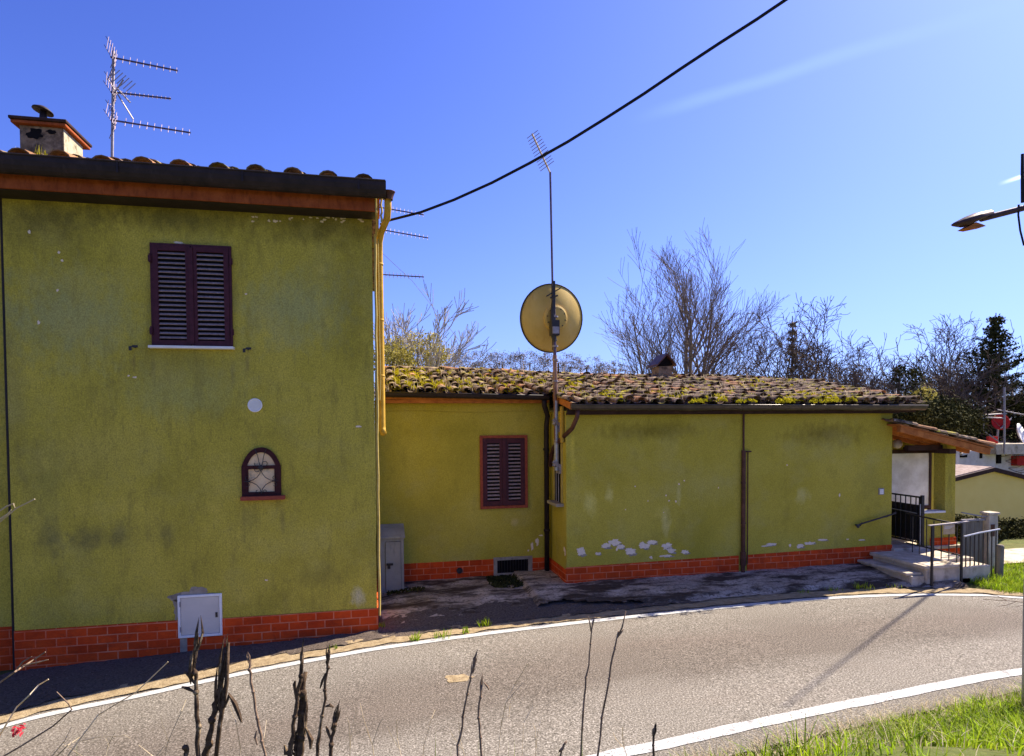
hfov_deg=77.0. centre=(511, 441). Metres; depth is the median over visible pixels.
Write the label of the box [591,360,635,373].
scrub bush
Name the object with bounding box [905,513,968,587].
step railing
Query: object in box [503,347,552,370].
scrub bush
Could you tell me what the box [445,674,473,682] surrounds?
road patch
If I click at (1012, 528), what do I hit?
hedge
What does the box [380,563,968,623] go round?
pavement
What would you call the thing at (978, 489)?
yellow house
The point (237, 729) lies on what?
bare twig
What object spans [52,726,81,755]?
bare twig
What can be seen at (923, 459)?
porch
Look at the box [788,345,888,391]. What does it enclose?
bare tree
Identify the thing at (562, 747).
dead stalk
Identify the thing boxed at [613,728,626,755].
bare twig
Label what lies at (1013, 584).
grass patch
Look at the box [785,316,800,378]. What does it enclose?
conifer
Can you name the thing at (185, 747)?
dead stalk
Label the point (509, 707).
bare twig
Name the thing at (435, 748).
foreground grass
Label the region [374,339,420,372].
leafy tree
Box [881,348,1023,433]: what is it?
bare tree
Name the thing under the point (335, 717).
dead stalk
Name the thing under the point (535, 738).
bare twig
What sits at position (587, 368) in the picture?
scrub bush
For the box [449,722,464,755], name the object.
bare twig
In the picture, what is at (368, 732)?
bare twig
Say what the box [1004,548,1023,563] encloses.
path
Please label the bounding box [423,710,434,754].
bare twig
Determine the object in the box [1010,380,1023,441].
conifer
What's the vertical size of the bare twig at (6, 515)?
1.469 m
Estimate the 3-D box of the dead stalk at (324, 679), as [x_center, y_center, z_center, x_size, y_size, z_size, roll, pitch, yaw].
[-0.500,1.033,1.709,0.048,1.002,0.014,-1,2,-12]
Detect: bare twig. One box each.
[0,499,34,521]
[0,651,48,682]
[0,679,48,736]
[3,692,72,755]
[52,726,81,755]
[67,662,167,755]
[138,745,164,755]
[160,701,185,755]
[228,703,240,753]
[347,711,355,755]
[360,703,381,755]
[387,720,400,754]
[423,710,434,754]
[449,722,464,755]
[498,664,527,755]
[533,718,541,755]
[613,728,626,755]
[985,594,1023,606]
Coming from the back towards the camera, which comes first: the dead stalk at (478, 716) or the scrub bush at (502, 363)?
the scrub bush at (502, 363)
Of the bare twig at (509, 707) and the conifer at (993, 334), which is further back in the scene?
the conifer at (993, 334)
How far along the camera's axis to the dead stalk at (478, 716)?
1.70 m
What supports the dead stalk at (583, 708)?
on the ground at (1010, 543)
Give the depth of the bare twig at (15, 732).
1.49 m
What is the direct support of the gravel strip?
on the ground at (1010, 543)
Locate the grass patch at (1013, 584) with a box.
[970,559,1023,593]
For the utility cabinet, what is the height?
0.990 m
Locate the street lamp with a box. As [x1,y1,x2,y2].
[951,153,1023,709]
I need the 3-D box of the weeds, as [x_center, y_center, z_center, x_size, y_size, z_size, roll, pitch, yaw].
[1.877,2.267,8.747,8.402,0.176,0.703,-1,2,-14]
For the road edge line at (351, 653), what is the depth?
7.76 m
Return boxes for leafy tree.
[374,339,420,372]
[384,329,454,366]
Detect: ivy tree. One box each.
[889,358,906,393]
[900,364,931,395]
[907,383,939,400]
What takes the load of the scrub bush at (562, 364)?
on the ground at (1010, 543)
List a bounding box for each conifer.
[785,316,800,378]
[945,313,1023,442]
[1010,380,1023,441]
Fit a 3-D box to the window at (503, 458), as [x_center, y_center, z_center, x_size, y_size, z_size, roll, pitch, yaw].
[-0.129,0.502,10.484,0.790,1.194,0.052,-1,2,-12]
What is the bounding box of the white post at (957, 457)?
[956,451,959,463]
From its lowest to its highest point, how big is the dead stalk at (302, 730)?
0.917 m
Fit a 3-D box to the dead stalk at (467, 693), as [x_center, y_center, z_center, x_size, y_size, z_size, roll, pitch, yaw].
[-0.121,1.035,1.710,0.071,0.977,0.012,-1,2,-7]
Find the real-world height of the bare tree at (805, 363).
11.076 m
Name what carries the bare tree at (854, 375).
on the ground at (1010, 543)
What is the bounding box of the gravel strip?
[0,598,699,714]
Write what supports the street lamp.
on the ground at (1010, 543)
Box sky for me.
[0,0,1023,421]
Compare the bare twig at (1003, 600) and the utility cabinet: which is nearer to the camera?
the bare twig at (1003, 600)
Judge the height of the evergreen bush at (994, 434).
4.478 m
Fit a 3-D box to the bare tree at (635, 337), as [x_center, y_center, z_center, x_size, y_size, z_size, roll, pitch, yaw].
[6.076,-3.057,29.972,4.711,12.800,5.929,0,2,8]
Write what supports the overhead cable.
attached to the two storey house at (187, 431)
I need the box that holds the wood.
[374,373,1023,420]
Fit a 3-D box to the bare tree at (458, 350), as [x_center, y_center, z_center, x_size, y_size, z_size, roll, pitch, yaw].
[-3.986,-1.016,23.972,5.913,9.186,6.187,-1,2,-28]
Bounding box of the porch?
[881,418,995,553]
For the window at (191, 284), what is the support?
in the two storey house at (187, 431)
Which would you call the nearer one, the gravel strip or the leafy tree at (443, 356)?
the gravel strip
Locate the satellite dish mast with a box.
[520,130,582,473]
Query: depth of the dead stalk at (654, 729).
1.80 m
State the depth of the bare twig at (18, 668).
1.45 m
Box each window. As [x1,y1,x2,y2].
[148,242,234,349]
[240,447,284,500]
[480,435,527,508]
[547,438,563,506]
[996,454,1001,463]
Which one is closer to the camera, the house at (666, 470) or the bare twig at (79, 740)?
the bare twig at (79, 740)
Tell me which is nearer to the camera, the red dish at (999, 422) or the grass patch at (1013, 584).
the grass patch at (1013, 584)
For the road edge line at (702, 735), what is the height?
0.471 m
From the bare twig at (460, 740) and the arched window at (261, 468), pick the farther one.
the arched window at (261, 468)
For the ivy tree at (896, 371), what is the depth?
30.76 m
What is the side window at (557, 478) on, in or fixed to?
in the house at (666, 470)
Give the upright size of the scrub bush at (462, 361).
7.815 m
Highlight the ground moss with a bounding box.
[386,573,551,594]
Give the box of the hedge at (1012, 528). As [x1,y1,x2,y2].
[955,514,1023,540]
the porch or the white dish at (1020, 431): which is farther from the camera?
the white dish at (1020, 431)
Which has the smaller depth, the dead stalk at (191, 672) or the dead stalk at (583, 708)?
the dead stalk at (191, 672)
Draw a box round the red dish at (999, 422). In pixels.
[991,414,1011,440]
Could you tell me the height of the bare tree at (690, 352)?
13.958 m
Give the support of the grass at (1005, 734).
on the ground at (1010, 543)
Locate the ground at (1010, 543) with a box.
[0,433,1023,755]
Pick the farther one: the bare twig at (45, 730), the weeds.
the weeds
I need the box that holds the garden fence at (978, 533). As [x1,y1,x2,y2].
[963,528,1000,575]
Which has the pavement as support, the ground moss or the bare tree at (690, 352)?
the ground moss
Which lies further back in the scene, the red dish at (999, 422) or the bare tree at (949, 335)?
the bare tree at (949, 335)
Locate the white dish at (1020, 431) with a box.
[1016,423,1023,442]
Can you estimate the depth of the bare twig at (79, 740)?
1.70 m
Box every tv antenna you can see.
[103,37,190,156]
[382,207,458,339]
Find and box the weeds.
[332,581,901,648]
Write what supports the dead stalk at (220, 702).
on the ground at (1010, 543)
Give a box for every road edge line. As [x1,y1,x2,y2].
[0,594,1022,728]
[588,668,1021,755]
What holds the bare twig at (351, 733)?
on the ground at (1010, 543)
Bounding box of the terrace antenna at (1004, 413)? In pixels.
[983,387,1023,453]
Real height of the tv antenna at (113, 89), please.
1.911 m
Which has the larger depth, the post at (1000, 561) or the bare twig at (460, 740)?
the post at (1000, 561)
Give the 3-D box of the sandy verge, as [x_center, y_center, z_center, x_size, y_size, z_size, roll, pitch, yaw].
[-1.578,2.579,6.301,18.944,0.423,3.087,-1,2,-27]
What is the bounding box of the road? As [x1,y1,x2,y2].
[0,592,1022,755]
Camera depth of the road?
6.37 m
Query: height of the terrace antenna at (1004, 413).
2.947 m
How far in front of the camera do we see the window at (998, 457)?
29.51 m
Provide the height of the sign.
0.147 m
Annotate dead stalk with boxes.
[181,618,203,755]
[182,744,188,755]
[201,636,241,755]
[246,651,266,755]
[284,672,313,755]
[287,638,303,755]
[316,645,329,755]
[325,700,340,755]
[456,650,477,755]
[477,676,488,755]
[558,741,566,755]
[580,617,595,755]
[597,611,625,755]
[652,723,656,755]
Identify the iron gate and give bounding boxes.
[891,493,924,545]
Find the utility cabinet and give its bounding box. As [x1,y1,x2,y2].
[380,524,404,592]
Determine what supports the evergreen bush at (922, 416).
on the ground at (1010, 543)
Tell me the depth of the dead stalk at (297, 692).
1.70 m
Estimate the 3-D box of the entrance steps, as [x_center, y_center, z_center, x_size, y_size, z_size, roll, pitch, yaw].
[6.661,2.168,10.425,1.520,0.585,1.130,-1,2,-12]
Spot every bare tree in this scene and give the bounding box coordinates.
[373,280,494,419]
[592,230,694,373]
[600,218,797,375]
[716,295,875,387]
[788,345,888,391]
[805,347,1023,472]
[825,329,974,395]
[869,312,1023,410]
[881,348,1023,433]
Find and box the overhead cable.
[380,0,787,224]
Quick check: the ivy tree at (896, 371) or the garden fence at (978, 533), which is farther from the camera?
the ivy tree at (896, 371)
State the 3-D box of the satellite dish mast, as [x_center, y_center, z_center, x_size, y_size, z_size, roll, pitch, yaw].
[0.557,-2.035,10.060,0.575,5.074,1.285,1,2,44]
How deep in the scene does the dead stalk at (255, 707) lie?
1.60 m
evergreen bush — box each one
[892,394,941,425]
[910,390,977,434]
[929,387,994,440]
[971,415,1015,441]
[1007,406,1023,438]
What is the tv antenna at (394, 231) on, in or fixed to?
on the house at (666, 470)
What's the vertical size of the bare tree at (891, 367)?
9.417 m
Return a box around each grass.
[76,734,514,755]
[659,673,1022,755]
[669,680,1023,755]
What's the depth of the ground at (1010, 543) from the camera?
4.86 m
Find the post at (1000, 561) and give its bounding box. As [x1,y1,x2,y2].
[994,544,1004,576]
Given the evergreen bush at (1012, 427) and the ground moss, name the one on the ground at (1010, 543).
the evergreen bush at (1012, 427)
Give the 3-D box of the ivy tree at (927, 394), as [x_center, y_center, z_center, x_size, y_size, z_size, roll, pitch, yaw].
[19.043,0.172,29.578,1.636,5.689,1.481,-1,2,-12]
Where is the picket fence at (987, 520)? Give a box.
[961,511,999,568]
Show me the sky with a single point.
(845, 141)
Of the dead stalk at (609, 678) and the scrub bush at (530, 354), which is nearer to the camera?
the dead stalk at (609, 678)
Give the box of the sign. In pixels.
[943,524,954,533]
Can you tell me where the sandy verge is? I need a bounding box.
[0,587,1022,722]
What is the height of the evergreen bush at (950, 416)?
5.233 m
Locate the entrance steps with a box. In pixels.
[857,549,989,585]
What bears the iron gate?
attached to the porch
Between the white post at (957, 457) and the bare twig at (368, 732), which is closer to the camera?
the bare twig at (368, 732)
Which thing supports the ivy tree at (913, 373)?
on the ground at (1010, 543)
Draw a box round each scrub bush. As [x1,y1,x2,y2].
[416,350,481,371]
[449,348,500,368]
[477,349,526,369]
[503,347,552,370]
[532,352,582,372]
[563,355,612,373]
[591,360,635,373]
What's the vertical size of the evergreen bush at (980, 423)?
5.333 m
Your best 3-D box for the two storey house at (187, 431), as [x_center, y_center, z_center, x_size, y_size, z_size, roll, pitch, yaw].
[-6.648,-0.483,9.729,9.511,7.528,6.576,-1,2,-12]
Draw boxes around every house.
[0,104,394,670]
[374,353,928,582]
[955,464,1023,522]
[959,436,1023,474]
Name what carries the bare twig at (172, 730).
on the ground at (1010, 543)
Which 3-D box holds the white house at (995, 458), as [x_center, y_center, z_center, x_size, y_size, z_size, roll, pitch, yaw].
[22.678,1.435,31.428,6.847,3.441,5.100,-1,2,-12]
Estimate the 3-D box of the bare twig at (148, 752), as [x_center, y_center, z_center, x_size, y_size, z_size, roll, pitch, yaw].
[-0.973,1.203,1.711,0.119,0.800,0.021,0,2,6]
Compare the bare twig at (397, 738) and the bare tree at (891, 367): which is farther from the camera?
the bare tree at (891, 367)
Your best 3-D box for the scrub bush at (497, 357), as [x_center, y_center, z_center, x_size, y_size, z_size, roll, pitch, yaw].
[-1.774,-1.059,35.403,3.594,8.150,2.432,-1,2,-12]

